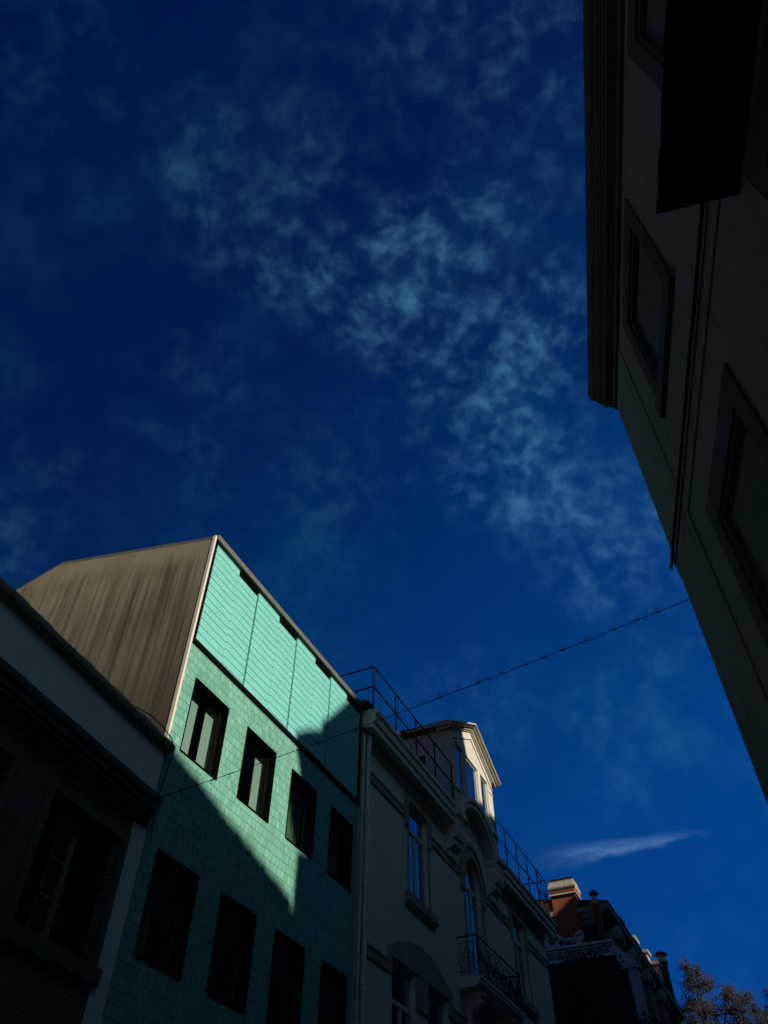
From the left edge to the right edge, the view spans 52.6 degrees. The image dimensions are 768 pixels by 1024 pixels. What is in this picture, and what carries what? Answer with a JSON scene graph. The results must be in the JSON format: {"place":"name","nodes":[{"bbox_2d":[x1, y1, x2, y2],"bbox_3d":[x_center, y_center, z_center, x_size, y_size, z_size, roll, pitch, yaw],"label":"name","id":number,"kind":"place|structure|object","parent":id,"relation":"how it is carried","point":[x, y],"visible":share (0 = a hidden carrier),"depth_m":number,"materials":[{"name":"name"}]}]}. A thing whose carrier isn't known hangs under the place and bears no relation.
{"place":"outdoors","nodes":[
{"label":"outdoors","id":0,"kind":"place"},
{"bbox_2d":[0,0,767,1023],"label":"sky","id":1,"kind":"structure","parent":0,"point":[301,285],"materials":[{"name":"blue"}]},
{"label":"pavement","id":2,"kind":"structure","parent":0,"visible":0},
{"bbox_2d":[0,577,174,1023],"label":"house","id":3,"kind":"structure","parent":2,"relation":"on","point":[86,745],"depth_m":10.04,"materials":[{"name":"grey paint"}]},
{"bbox_2d":[13,803,111,956],"bbox_3d":[-4.123,4.663,9.893,0.080,1.513,1.460,-15,-50,14],"label":"window","id":4,"kind":"structure","parent":3,"relation":"in","point":[69,916],"depth_m":9.95,"materials":[{"name":"black glass"}]},
{"bbox_2d":[161,599,688,796],"bbox_3d":[0.014,2.633,10.030,8.039,0.232,0.018,-26,-53,22],"label":"hanging cable","id":5,"kind":"object","parent":3,"relation":"attached to","point":[635,620],"visible":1,"depth_m":9.63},
{"bbox_2d":[16,535,362,1023],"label":"tiled house","id":6,"kind":"structure","parent":2,"relation":"on","point":[207,655],"depth_m":14.71,"materials":[{"name":"green tile"}]},
{"bbox_2d":[133,848,198,980],"bbox_3d":[-3.383,5.890,11.516,0.539,1.980,1.090,-19,-51,17],"label":"window","id":7,"kind":"structure","parent":6,"relation":"in","point":[190,879],"depth_m":11.72,"materials":[{"name":"black glass"}]},
{"bbox_2d":[180,677,229,780],"bbox_3d":[-3.245,3.775,13.772,0.279,1.955,1.090,-19,-51,17],"label":"window","id":8,"kind":"structure","parent":6,"relation":"in","point":[208,758],"depth_m":13.99,"materials":[{"name":"grey glass"}]},
{"bbox_2d":[205,892,256,1014],"bbox_3d":[-2.502,7.071,12.441,0.222,1.488,1.090,-19,-51,17],"label":"window","id":9,"kind":"structure","parent":6,"relation":"in","point":[249,919],"depth_m":12.77,"materials":[{"name":"brown metal"}]},
{"bbox_2d":[236,726,276,822],"bbox_3d":[-2.506,4.939,14.817,0.279,1.955,1.090,-19,-51,17],"label":"window","id":10,"kind":"structure","parent":6,"relation":"in","point":[263,776],"depth_m":15.09,"materials":[{"name":"brown metal"}]},
{"bbox_2d":[265,928,305,1023],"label":"window","id":11,"kind":"structure","parent":6,"relation":"in","point":[298,951],"depth_m":13.87,"materials":[{"name":"brown metal"}]},
{"bbox_2d":[285,768,316,859],"bbox_3d":[-1.797,6.134,15.891,0.370,1.955,1.180,-19,-51,17],"label":"window","id":12,"kind":"structure","parent":6,"relation":"in","point":[300,788],"depth_m":16.13,"materials":[{"name":"black glass"}]},
{"bbox_2d":[318,960,346,1023],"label":"window","id":13,"kind":"structure","parent":6,"relation":"in","point":[327,970],"depth_m":15.01,"materials":[{"name":"brown metal"}]},
{"bbox_2d":[327,805,352,891],"bbox_3d":[-1.134,7.283,16.924,0.490,1.955,1.120,-19,-51,17],"label":"window","id":14,"kind":"structure","parent":6,"relation":"in","point":[335,817],"depth_m":17.20,"materials":[{"name":"black glass"}]},
{"bbox_2d":[319,666,555,1023],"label":"townhouse","id":15,"kind":"structure","parent":2,"relation":"on","point":[455,923],"depth_m":20.99,"materials":[{"name":"paint"}]},
{"bbox_2d":[392,963,411,1023],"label":"window","id":16,"kind":"structure","parent":15,"relation":"in","point":[400,1008],"depth_m":17.42,"materials":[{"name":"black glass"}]},
{"bbox_2d":[409,808,425,904],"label":"window","id":17,"kind":"structure","parent":15,"relation":"in","point":[416,833],"depth_m":20.70,"materials":[{"name":"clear glass"}]},
{"bbox_2d":[428,991,443,1023],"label":"window","id":18,"kind":"structure","parent":15,"relation":"in","point":[431,994],"depth_m":19.05,"materials":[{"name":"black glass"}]},
{"bbox_2d":[455,744,463,793],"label":"window","id":19,"kind":"structure","parent":15,"relation":"in","point":[458,752],"depth_m":25.27,"materials":[{"name":"glass"}]},
{"bbox_2d":[466,758,477,801],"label":"window","id":20,"kind":"structure","parent":15,"relation":"in","point":[471,772],"depth_m":26.07,"materials":[{"name":"glass"}]},
{"bbox_2d":[465,861,483,976],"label":"window","id":21,"kind":"structure","parent":15,"relation":"in","point":[471,893],"depth_m":23.22,"materials":[{"name":"clear glass"}]},
{"bbox_2d":[480,777,488,820],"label":"window","id":22,"kind":"structure","parent":15,"relation":"in","point":[483,787],"depth_m":26.76,"materials":[{"name":"glass"}]},
{"bbox_2d":[513,921,528,1000],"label":"window","id":23,"kind":"structure","parent":15,"relation":"in","point":[517,933],"depth_m":25.92,"materials":[{"name":"clear glass"}]},
{"bbox_2d":[544,929,650,1023],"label":"house","id":24,"kind":"structure","parent":2,"relation":"on","point":[557,947],"depth_m":36.84,"materials":[{"name":"white paint"}]},
{"bbox_2d":[552,939,652,1023],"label":"garden tree","id":25,"kind":"object","parent":2,"relation":"on","point":[592,995],"visible":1,"depth_m":31.64,"materials":[{"name":"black plant"}]},
{"bbox_2d":[536,876,684,1023],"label":"mansard house","id":26,"kind":"structure","parent":2,"relation":"on","point":[594,918],"depth_m":40.66,"materials":[{"name":"stone"}]},
{"bbox_2d":[676,955,755,1023],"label":"street tree","id":27,"kind":"object","parent":2,"relation":"on","point":[702,1008],"visible":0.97,"depth_m":54.26,"materials":[{"name":"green plant"}]},
{"label":"road","id":28,"kind":"structure","parent":0,"visible":0},
{"bbox_2d":[720,979,767,1023],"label":"street tree","id":29,"kind":"object","parent":28,"relation":"on","point":[740,1004],"visible":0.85,"depth_m":53.71,"materials":[{"name":"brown plant"}]},
{"bbox_2d":[746,984,767,1023],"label":"street tree","id":30,"kind":"object","parent":28,"relation":"on","point":[765,1006],"visible":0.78,"depth_m":54.67,"materials":[{"name":"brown plant"}]},
{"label":"pavement","id":31,"kind":"structure","parent":0,"visible":0},
{"bbox_2d":[583,0,767,804],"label":"corner house","id":32,"kind":"structure","parent":31,"relation":"on","point":[676,137],"depth_m":7.06,"materials":[{"name":"paint"}]},
{"bbox_2d":[630,232,661,378],"bbox_3d":[3.009,-2.331,8.770,0.080,1.527,1.250,-8,-48,7],"label":"window","id":33,"kind":"structure","parent":32,"relation":"in","point":[649,284],"depth_m":9.05,"materials":[{"name":"glass"}]},
{"bbox_2d":[638,0,666,63],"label":"window","id":34,"kind":"structure","parent":32,"relation":"in","point":[653,38],"depth_m":7.31,"materials":[{"name":"glass"}]},
{"bbox_2d":[721,411,767,616],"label":"window","id":35,"kind":"structure","parent":32,"relation":"in","point":[748,513],"depth_m":6.44,"materials":[{"name":"glass"}]}
]}

